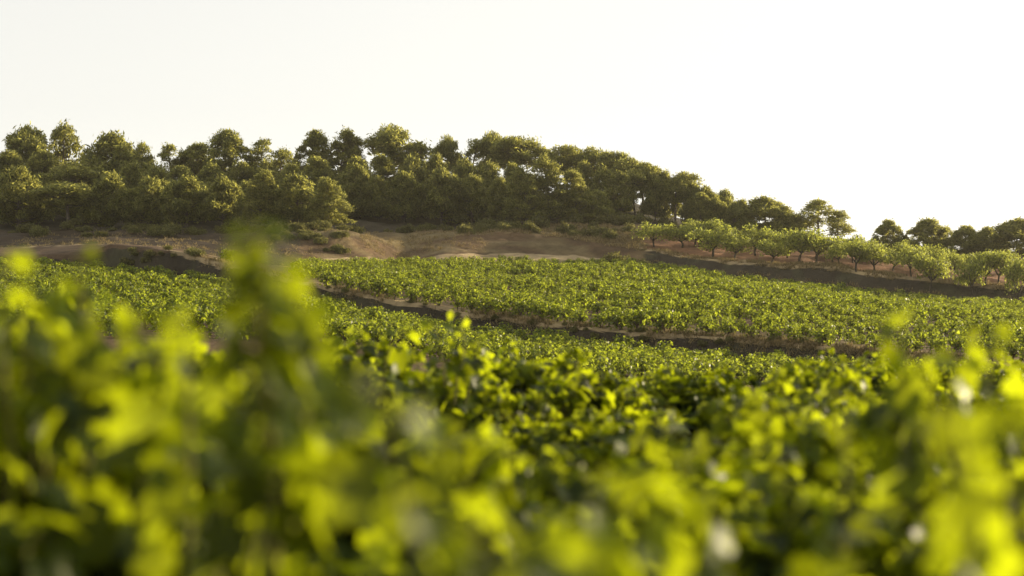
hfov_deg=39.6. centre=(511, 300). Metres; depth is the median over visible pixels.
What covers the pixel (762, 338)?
dry grass
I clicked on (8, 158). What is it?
pine tree
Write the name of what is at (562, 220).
bush
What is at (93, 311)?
grapevine
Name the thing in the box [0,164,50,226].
pine tree
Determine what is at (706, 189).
pine tree
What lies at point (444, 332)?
grapevine
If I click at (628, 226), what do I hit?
bush
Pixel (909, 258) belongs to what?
almond tree
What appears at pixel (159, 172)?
pine tree
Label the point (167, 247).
bush
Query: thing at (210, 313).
grapevine
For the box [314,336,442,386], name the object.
grapevine
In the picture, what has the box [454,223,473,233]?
bush
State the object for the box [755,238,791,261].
almond tree
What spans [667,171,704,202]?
pine tree
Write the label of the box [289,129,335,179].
pine tree
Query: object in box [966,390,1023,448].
grapevine
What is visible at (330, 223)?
bush
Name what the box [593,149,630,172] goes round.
pine tree
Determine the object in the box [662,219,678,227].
bush
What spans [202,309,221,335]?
grapevine
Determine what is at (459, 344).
grapevine
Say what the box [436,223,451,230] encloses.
bush
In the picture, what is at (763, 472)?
grapevine
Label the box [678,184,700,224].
pine tree
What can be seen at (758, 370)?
grapevine
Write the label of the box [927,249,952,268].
almond tree
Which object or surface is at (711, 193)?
pine tree
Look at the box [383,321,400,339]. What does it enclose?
grapevine
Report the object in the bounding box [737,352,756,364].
grapevine
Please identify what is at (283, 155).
pine tree
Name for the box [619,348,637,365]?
grapevine
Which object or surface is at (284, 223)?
bush
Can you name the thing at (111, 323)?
grapevine
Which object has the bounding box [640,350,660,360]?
grapevine
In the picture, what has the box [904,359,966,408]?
grapevine
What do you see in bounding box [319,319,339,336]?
grapevine
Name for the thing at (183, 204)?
pine tree
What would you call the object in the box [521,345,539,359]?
grapevine
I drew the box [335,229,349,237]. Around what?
bush
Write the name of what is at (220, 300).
grapevine
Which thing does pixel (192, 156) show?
pine tree
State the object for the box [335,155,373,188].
pine tree
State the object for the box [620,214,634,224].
bush
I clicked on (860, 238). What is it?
almond tree
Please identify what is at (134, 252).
bush
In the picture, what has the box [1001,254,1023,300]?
almond tree
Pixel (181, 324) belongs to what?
grapevine
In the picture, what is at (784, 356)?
grapevine
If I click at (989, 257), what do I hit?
almond tree
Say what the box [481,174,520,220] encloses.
pine tree
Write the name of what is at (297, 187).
pine tree
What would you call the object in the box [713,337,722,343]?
bush
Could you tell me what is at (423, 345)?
grapevine
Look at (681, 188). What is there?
pine tree
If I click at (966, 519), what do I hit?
grapevine
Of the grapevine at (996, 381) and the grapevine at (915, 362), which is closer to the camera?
the grapevine at (996, 381)
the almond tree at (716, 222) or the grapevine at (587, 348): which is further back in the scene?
the almond tree at (716, 222)
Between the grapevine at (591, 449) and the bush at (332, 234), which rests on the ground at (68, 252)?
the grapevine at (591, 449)
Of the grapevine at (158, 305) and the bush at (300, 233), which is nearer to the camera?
the grapevine at (158, 305)
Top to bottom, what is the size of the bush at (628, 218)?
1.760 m
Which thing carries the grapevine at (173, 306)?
on the ground at (68, 252)
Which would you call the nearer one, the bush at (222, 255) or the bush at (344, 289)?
the bush at (344, 289)
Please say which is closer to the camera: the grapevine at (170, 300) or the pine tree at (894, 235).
the grapevine at (170, 300)
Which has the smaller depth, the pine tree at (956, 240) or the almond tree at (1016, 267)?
the almond tree at (1016, 267)
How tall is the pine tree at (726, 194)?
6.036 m
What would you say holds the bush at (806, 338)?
on the ground at (68, 252)
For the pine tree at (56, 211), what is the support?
on the hill
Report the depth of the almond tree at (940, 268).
134.11 m
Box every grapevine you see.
[0,245,305,575]
[2,319,266,494]
[4,277,120,371]
[5,292,34,308]
[92,303,129,329]
[92,306,104,321]
[96,312,115,332]
[98,293,121,308]
[98,312,115,335]
[105,331,256,399]
[106,300,117,310]
[107,316,116,336]
[108,296,137,313]
[109,220,370,575]
[129,297,156,327]
[131,293,147,305]
[136,297,156,303]
[140,306,170,329]
[146,297,167,311]
[150,311,175,331]
[151,309,179,335]
[154,302,169,310]
[157,310,190,333]
[158,317,192,337]
[160,297,187,312]
[164,294,188,305]
[173,293,198,304]
[174,303,202,313]
[186,304,211,332]
[188,297,215,310]
[190,385,529,524]
[192,391,657,575]
[200,302,219,318]
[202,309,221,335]
[205,305,218,324]
[208,318,220,338]
[211,296,223,306]
[214,312,247,338]
[238,309,255,332]
[310,326,419,424]
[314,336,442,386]
[316,317,331,335]
[318,370,477,575]
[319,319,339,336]
[322,312,339,327]
[324,316,347,338]
[332,320,364,341]
[336,317,353,324]
[352,318,374,339]
[355,320,383,343]
[365,326,394,345]
[366,317,391,334]
[373,310,556,447]
[378,326,399,347]
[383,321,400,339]
[391,327,410,346]
[399,324,425,349]
[406,322,430,342]
[406,494,594,575]
[409,332,429,346]
[414,333,436,355]
[424,338,449,357]
[430,327,447,341]
[433,340,452,361]
[438,334,457,342]
[439,332,465,340]
[445,339,569,380]
[449,337,471,355]
[461,409,843,575]
[468,341,492,360]
[478,346,690,440]
[483,342,503,360]
[485,336,500,345]
[493,345,522,362]
[496,333,512,346]
[496,444,565,488]
[499,406,678,481]
[507,339,534,355]
[507,341,527,360]
[518,345,544,360]
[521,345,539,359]
[533,342,542,354]
[534,339,555,358]
[536,343,556,358]
[545,349,562,357]
[570,355,593,377]
[574,456,738,575]
[576,346,589,362]
[582,349,608,373]
[589,356,616,375]
[591,348,616,366]
[591,364,616,377]
[594,368,660,392]
[599,342,620,360]
[608,351,628,362]
[610,357,628,375]
[613,355,638,379]
[617,365,739,446]
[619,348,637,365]
[627,348,653,367]
[632,356,651,376]
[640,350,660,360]
[640,355,657,368]
[643,354,667,376]
[645,363,676,380]
[653,460,1017,575]
[656,347,673,360]
[663,350,681,370]
[664,356,677,366]
[668,388,953,535]
[669,367,866,472]
[672,351,683,359]
[675,357,700,374]
[675,367,706,379]
[679,357,706,367]
[685,350,702,360]
[685,361,710,374]
[692,358,727,376]
[696,355,718,366]
[700,349,721,357]
[704,352,732,363]
[713,356,740,378]
[724,359,884,406]
[726,363,751,387]
[735,362,748,375]
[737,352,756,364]
[739,354,760,369]
[742,363,765,381]
[743,363,768,387]
[752,356,777,380]
[758,358,777,375]
[767,365,783,382]
[768,352,791,359]
[770,358,795,369]
[772,354,797,364]
[783,347,932,409]
[788,396,1023,575]
[819,355,839,366]
[845,355,856,366]
[856,307,1023,568]
[862,353,885,364]
[904,357,921,367]
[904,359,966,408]
[928,387,1000,410]
[964,356,1023,393]
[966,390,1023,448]
[979,366,998,378]
[982,416,1023,528]
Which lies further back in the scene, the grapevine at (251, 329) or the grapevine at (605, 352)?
the grapevine at (605, 352)
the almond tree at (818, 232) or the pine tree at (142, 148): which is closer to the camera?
the almond tree at (818, 232)
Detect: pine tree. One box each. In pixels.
[0,121,66,179]
[0,149,29,175]
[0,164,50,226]
[24,148,61,186]
[24,180,96,220]
[25,181,61,224]
[36,160,101,186]
[43,179,64,216]
[45,118,84,168]
[58,199,70,217]
[62,130,169,179]
[62,183,102,223]
[69,169,137,227]
[80,164,104,187]
[116,174,172,225]
[118,160,143,189]
[132,140,157,164]
[134,163,168,186]
[156,142,180,176]
[157,177,169,199]
[159,172,209,226]
[164,164,200,181]
[173,142,207,175]
[188,181,211,222]
[195,173,247,224]
[196,159,235,183]
[202,128,257,177]
[203,174,223,200]
[225,158,255,184]
[227,179,262,216]
[233,169,284,225]
[244,136,273,168]
[248,157,279,185]
[264,170,323,223]
[268,145,295,173]
[274,162,319,191]
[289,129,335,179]
[290,177,313,207]
[302,154,339,185]
[306,176,356,226]
[319,186,352,217]
[320,125,362,183]
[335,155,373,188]
[337,162,381,218]
[346,189,364,217]
[348,136,370,172]
[361,174,398,221]
[362,123,424,175]
[369,153,396,181]
[381,170,430,222]
[387,176,421,218]
[395,153,428,184]
[396,138,435,170]
[414,164,461,223]
[423,152,449,212]
[432,134,462,171]
[443,154,481,213]
[452,171,487,224]
[462,138,487,169]
[467,179,495,213]
[476,159,506,185]
[477,130,502,169]
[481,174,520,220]
[484,135,551,171]
[485,179,499,216]
[501,164,548,221]
[503,160,518,209]
[527,152,576,222]
[537,144,584,183]
[554,168,597,219]
[571,146,603,177]
[575,159,598,209]
[581,189,615,223]
[584,163,614,207]
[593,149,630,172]
[603,170,641,212]
[607,157,643,196]
[621,161,663,215]
[625,168,650,213]
[638,172,670,219]
[650,168,683,218]
[660,177,691,221]
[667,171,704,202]
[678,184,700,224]
[681,185,713,224]
[688,192,712,223]
[701,195,728,229]
[703,189,720,217]
[718,188,734,220]
[721,200,749,233]
[728,198,754,227]
[731,194,801,232]
[769,204,798,229]
[783,214,813,232]
[791,197,839,233]
[825,209,857,236]
[868,218,908,249]
[903,216,950,249]
[938,224,986,256]
[943,226,952,238]
[959,225,1004,254]
[983,215,1023,260]
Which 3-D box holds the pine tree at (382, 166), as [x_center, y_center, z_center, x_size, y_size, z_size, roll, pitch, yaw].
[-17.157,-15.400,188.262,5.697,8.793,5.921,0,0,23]
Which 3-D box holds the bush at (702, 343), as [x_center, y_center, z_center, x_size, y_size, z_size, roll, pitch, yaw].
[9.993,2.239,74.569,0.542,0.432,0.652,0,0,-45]
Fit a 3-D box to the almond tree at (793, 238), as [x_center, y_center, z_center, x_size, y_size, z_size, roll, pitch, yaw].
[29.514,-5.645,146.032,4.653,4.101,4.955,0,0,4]
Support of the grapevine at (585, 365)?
on the ground at (68, 252)
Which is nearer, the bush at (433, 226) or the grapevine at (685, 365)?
the grapevine at (685, 365)
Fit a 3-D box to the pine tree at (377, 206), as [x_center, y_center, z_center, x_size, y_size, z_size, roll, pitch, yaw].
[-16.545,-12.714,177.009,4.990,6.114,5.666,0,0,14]
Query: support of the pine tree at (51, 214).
on the hill
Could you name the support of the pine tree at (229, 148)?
on the hill
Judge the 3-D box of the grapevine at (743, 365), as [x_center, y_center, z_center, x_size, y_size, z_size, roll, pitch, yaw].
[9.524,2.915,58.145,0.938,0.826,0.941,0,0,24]
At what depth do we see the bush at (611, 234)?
162.40 m
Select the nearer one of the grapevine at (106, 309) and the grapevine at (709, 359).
the grapevine at (106, 309)
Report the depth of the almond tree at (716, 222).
160.50 m
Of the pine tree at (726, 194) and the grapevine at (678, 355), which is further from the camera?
the pine tree at (726, 194)
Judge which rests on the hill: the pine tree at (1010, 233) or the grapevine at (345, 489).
the pine tree at (1010, 233)
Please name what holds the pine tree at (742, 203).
on the hill
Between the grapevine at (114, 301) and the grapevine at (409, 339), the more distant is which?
the grapevine at (114, 301)
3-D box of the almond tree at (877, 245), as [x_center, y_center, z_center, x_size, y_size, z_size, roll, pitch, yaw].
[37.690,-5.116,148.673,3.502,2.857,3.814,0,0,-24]
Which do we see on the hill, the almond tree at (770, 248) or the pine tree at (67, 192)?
the pine tree at (67, 192)
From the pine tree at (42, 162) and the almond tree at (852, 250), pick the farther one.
the pine tree at (42, 162)
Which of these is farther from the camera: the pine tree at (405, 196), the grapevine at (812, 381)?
the pine tree at (405, 196)
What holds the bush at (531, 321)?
on the terrace bank
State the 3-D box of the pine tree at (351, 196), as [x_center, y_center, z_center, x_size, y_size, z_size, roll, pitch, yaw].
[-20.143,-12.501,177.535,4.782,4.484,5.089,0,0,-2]
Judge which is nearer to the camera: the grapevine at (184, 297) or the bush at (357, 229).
the grapevine at (184, 297)
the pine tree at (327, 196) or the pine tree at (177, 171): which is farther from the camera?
the pine tree at (177, 171)
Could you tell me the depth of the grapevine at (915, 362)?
54.16 m
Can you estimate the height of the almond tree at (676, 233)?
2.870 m
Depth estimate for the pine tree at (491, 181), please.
183.37 m
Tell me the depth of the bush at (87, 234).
155.12 m
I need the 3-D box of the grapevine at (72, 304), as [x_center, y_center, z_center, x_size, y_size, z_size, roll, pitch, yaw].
[-1.726,0.714,4.661,1.380,1.589,1.466,0,0,15]
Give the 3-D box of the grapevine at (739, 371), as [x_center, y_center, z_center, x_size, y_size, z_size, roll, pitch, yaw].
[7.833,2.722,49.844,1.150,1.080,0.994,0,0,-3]
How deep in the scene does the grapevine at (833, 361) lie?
53.48 m
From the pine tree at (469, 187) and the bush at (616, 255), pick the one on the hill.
the pine tree at (469, 187)
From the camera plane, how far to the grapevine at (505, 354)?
53.89 m
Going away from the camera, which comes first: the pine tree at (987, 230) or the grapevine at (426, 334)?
the grapevine at (426, 334)
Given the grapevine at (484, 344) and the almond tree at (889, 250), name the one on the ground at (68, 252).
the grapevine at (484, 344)
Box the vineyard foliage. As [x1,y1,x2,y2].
[0,255,1023,364]
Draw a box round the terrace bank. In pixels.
[3,247,1023,367]
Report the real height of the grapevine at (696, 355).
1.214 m
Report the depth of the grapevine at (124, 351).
3.16 m
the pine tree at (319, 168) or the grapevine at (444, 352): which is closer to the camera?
the grapevine at (444, 352)
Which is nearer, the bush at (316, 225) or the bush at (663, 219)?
the bush at (316, 225)
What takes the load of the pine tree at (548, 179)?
on the hill
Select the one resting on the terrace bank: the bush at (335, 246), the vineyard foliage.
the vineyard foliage
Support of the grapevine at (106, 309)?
on the ground at (68, 252)
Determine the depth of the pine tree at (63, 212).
178.66 m
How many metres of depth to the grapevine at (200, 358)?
5.71 m
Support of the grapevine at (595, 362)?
on the ground at (68, 252)
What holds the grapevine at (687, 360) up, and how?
on the ground at (68, 252)
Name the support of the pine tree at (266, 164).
on the hill
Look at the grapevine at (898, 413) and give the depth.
2.92 m
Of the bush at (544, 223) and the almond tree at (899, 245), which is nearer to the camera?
the almond tree at (899, 245)
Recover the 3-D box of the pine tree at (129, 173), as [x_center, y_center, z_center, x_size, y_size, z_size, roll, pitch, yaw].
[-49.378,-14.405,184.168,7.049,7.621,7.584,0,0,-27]
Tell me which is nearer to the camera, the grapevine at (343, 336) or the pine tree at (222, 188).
the grapevine at (343, 336)
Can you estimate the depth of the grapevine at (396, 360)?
6.73 m
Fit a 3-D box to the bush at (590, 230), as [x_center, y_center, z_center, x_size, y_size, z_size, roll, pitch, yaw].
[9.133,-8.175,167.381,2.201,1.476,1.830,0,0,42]
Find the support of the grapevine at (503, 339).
on the ground at (68, 252)
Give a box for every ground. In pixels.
[0,244,1023,390]
[642,227,1021,284]
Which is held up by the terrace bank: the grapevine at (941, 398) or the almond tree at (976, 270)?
the almond tree at (976, 270)
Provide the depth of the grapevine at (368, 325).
57.44 m
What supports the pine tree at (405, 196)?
on the hill
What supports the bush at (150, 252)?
on the terrace bank
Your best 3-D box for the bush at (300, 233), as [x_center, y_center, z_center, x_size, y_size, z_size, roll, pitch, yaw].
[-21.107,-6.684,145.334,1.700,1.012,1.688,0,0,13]
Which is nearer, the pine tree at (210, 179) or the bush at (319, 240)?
the bush at (319, 240)
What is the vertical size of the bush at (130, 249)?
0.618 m
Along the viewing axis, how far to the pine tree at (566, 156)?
195.97 m
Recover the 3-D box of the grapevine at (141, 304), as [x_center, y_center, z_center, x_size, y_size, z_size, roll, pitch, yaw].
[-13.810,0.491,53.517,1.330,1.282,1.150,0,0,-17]
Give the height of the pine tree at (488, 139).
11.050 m
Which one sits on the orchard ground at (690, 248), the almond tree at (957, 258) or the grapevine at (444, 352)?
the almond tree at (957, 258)
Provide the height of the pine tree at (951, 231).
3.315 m
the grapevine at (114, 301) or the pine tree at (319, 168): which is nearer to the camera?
the grapevine at (114, 301)
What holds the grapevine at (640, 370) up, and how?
on the ground at (68, 252)
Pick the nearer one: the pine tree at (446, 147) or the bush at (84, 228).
the bush at (84, 228)
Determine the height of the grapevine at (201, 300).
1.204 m
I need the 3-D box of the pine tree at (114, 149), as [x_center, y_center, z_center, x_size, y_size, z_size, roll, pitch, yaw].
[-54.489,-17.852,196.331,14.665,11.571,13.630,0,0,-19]
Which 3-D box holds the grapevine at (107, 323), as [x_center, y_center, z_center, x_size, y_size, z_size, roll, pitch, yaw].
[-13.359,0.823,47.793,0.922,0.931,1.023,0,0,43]
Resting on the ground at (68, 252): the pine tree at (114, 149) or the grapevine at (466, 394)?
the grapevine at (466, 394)
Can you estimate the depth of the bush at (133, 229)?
153.67 m
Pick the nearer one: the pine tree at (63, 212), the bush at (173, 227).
the bush at (173, 227)
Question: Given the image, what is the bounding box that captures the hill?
[0,197,1023,265]
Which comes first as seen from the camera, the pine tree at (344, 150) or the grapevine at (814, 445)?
the grapevine at (814, 445)
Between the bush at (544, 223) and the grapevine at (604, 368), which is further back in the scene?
the bush at (544, 223)
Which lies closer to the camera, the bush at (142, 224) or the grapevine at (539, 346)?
the grapevine at (539, 346)
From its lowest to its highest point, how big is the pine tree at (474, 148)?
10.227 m
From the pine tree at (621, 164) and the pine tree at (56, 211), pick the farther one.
the pine tree at (621, 164)
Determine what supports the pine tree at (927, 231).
on the hill
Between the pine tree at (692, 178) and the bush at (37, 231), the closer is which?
the bush at (37, 231)
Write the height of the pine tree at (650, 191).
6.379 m
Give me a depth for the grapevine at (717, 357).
60.12 m
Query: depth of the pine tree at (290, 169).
178.99 m
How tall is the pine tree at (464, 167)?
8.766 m
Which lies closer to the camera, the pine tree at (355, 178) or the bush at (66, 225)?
the bush at (66, 225)
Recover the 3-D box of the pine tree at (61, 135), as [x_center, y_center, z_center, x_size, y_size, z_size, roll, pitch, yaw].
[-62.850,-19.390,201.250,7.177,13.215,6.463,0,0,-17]
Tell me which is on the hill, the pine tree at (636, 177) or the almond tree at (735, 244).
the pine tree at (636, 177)
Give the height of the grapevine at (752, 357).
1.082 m
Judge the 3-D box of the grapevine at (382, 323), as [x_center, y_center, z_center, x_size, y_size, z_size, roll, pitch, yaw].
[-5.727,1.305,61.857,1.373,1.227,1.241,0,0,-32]
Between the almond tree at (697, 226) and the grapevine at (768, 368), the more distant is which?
the almond tree at (697, 226)
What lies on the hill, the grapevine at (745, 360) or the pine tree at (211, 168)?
the pine tree at (211, 168)
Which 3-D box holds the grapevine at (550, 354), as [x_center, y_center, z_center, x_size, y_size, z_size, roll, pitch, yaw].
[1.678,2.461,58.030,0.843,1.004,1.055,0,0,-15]
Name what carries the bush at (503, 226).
on the hill
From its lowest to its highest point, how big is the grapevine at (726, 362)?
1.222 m
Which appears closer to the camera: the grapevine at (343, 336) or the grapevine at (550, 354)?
the grapevine at (343, 336)
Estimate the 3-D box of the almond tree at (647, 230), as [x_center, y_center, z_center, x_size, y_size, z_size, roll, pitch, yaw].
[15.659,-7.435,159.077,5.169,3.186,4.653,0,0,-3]
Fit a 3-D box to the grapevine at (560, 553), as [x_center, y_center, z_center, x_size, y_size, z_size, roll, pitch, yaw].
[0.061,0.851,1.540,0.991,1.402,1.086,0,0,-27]
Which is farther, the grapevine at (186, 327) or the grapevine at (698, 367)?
the grapevine at (698, 367)
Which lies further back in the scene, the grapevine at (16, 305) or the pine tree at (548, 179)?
the pine tree at (548, 179)
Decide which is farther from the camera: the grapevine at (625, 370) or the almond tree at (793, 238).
the almond tree at (793, 238)
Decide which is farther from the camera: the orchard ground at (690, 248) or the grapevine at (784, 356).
the orchard ground at (690, 248)
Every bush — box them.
[15,223,33,232]
[28,225,50,236]
[59,219,73,229]
[76,224,93,231]
[80,231,93,236]
[94,229,108,236]
[106,227,117,230]
[119,256,131,263]
[121,222,138,229]
[126,225,143,233]
[127,247,137,251]
[129,250,138,255]
[136,222,148,229]
[140,255,151,262]
[143,223,155,230]
[143,249,156,256]
[145,224,165,234]
[147,228,161,235]
[162,229,177,236]
[162,245,172,249]
[163,222,182,233]
[185,247,206,254]
[189,227,206,234]
[189,249,206,256]
[218,247,229,260]
[277,219,290,227]
[286,220,306,230]
[297,231,310,238]
[299,228,312,233]
[299,233,311,239]
[304,222,321,229]
[310,231,322,238]
[313,236,327,243]
[318,219,331,228]
[320,221,331,228]
[328,230,339,236]
[331,234,341,238]
[331,244,343,251]
[335,223,353,230]
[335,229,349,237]
[335,245,352,253]
[341,287,349,291]
[349,223,364,233]
[395,226,407,232]
[400,223,414,232]
[416,224,428,230]
[426,224,436,229]
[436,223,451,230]
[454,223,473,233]
[478,219,494,226]
[498,223,511,229]
[506,220,521,229]
[521,222,538,230]
[527,318,536,324]
[528,214,543,226]
[531,227,541,233]
[534,218,549,227]
[555,221,571,232]
[559,217,569,223]
[567,230,576,235]
[569,325,577,332]
[580,225,597,235]
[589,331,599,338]
[602,228,618,238]
[603,251,631,261]
[619,212,637,223]
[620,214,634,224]
[620,221,636,232]
[633,213,652,222]
[636,258,653,263]
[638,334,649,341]
[639,325,647,331]
[657,216,669,223]
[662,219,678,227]
[697,340,706,346]
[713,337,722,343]
[725,335,734,341]
[767,334,780,341]
[799,336,812,341]
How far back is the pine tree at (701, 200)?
177.35 m
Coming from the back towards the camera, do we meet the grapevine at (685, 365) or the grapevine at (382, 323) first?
the grapevine at (382, 323)
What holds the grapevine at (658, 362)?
on the ground at (68, 252)
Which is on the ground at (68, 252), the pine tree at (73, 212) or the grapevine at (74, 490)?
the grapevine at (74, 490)
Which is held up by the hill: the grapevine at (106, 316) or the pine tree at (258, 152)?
the pine tree at (258, 152)
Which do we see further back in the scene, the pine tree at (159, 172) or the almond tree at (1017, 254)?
the pine tree at (159, 172)
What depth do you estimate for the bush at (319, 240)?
143.36 m
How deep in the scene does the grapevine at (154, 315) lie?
51.36 m
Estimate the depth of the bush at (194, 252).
111.60 m
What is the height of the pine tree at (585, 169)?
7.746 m
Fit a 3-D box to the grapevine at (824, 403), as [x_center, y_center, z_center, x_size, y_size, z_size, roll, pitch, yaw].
[1.446,0.967,6.849,1.445,1.300,1.470,0,0,-8]
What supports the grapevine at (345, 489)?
on the ground at (68, 252)
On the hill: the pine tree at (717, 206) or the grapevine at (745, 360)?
the pine tree at (717, 206)
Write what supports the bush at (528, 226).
on the hill
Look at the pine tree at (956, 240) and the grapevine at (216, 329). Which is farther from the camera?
the pine tree at (956, 240)
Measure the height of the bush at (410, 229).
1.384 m
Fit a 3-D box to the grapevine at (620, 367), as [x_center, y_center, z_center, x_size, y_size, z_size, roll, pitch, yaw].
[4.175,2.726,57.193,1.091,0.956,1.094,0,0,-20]
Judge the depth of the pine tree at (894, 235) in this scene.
171.07 m
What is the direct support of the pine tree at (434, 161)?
on the hill
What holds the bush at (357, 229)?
on the hill
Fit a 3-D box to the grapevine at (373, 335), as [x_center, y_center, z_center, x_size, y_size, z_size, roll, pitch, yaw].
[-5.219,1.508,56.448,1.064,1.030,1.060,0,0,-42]
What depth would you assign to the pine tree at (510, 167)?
183.76 m
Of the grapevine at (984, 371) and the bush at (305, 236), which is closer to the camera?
the grapevine at (984, 371)
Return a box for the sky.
[0,0,1023,250]
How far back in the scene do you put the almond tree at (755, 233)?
154.19 m
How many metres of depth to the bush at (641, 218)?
176.25 m
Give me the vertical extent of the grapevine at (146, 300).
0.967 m
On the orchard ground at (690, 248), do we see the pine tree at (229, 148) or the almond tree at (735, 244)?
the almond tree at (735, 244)
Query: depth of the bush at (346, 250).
142.09 m
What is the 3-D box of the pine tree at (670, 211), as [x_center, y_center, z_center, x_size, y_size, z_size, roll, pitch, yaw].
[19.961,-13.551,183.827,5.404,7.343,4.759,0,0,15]
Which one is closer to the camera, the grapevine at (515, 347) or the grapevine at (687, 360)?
the grapevine at (687, 360)
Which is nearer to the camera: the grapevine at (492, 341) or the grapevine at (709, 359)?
the grapevine at (709, 359)
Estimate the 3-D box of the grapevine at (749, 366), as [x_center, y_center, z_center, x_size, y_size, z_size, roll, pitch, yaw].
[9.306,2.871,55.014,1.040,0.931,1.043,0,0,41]
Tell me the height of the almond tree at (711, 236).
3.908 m
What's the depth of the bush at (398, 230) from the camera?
167.00 m
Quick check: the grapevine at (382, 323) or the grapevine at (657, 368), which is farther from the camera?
the grapevine at (382, 323)
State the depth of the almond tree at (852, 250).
140.13 m
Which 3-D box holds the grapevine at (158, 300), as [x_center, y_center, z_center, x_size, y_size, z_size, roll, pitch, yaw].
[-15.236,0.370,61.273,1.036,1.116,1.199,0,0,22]
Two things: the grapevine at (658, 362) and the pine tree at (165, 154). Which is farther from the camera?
the pine tree at (165, 154)
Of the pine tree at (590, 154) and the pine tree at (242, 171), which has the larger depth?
the pine tree at (590, 154)
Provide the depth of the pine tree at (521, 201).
172.98 m
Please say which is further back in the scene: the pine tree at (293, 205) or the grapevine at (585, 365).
the pine tree at (293, 205)
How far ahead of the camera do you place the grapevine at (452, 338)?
60.25 m
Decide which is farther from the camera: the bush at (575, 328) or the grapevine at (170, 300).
the bush at (575, 328)
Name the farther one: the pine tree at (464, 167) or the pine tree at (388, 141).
the pine tree at (388, 141)
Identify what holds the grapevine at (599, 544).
on the ground at (68, 252)
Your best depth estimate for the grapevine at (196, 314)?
51.98 m
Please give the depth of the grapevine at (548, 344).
62.61 m
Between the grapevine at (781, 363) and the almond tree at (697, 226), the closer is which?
the grapevine at (781, 363)
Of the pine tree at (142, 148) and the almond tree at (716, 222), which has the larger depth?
the pine tree at (142, 148)
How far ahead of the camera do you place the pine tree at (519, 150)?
197.93 m
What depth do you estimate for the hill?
157.61 m
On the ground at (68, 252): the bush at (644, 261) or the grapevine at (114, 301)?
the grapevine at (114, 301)
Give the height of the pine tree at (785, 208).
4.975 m
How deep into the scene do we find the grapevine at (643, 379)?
12.38 m
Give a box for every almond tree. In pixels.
[629,221,674,246]
[663,224,698,247]
[678,218,702,228]
[679,222,715,246]
[686,223,740,256]
[698,217,724,239]
[716,233,756,258]
[737,223,775,255]
[755,230,785,247]
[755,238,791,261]
[772,232,798,257]
[777,226,821,262]
[802,227,833,262]
[818,235,842,261]
[824,242,849,263]
[836,234,866,262]
[837,239,874,271]
[860,239,889,270]
[862,239,890,262]
[878,248,906,270]
[888,239,915,254]
[889,242,928,276]
[910,243,944,260]
[910,252,954,291]
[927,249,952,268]
[940,250,967,274]
[948,253,974,270]
[952,255,990,297]
[969,249,1009,285]
[990,249,1014,283]
[995,249,1019,269]
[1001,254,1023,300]
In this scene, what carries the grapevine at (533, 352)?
on the ground at (68, 252)
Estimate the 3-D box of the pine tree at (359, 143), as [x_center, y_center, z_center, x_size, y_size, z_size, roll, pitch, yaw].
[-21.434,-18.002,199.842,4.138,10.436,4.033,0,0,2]
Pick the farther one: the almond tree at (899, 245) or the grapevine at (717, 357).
the almond tree at (899, 245)
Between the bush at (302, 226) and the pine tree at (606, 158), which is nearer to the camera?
the bush at (302, 226)
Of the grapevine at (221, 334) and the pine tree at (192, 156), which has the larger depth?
the pine tree at (192, 156)
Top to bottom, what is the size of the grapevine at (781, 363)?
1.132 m
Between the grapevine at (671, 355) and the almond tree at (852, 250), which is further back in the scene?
the almond tree at (852, 250)
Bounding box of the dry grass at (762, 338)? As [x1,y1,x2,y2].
[0,221,1023,361]
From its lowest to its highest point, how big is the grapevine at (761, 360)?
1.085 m
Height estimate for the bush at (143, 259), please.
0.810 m
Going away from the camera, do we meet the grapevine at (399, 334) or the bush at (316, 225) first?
the grapevine at (399, 334)
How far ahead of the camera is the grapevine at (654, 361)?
58.32 m
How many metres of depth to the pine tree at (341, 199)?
174.15 m
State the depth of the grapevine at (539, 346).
63.69 m
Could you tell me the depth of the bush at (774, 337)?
72.10 m
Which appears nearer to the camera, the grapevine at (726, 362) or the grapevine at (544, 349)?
the grapevine at (726, 362)
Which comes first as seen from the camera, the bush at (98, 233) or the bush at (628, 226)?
the bush at (98, 233)
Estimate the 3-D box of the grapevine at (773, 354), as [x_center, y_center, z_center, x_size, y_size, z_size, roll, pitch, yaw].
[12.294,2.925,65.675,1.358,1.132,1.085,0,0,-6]
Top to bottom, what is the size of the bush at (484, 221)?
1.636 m
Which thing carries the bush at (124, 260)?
on the terrace bank
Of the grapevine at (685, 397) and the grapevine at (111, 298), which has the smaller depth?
the grapevine at (685, 397)
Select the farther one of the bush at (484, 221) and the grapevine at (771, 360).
the bush at (484, 221)
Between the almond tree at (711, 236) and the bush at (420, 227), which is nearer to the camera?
the almond tree at (711, 236)
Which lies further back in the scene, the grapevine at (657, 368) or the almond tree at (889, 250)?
the almond tree at (889, 250)
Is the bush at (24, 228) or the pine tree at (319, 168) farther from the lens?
the pine tree at (319, 168)
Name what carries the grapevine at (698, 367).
on the ground at (68, 252)
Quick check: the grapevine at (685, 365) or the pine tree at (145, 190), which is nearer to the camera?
the grapevine at (685, 365)
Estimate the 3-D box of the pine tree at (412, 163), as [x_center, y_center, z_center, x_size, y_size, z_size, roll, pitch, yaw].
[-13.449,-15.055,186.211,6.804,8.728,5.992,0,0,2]
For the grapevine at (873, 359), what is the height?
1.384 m
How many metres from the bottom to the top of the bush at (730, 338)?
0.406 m
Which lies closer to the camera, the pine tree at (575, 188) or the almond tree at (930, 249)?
the almond tree at (930, 249)
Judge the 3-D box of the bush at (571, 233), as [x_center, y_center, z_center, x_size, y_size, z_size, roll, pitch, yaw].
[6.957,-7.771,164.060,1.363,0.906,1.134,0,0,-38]

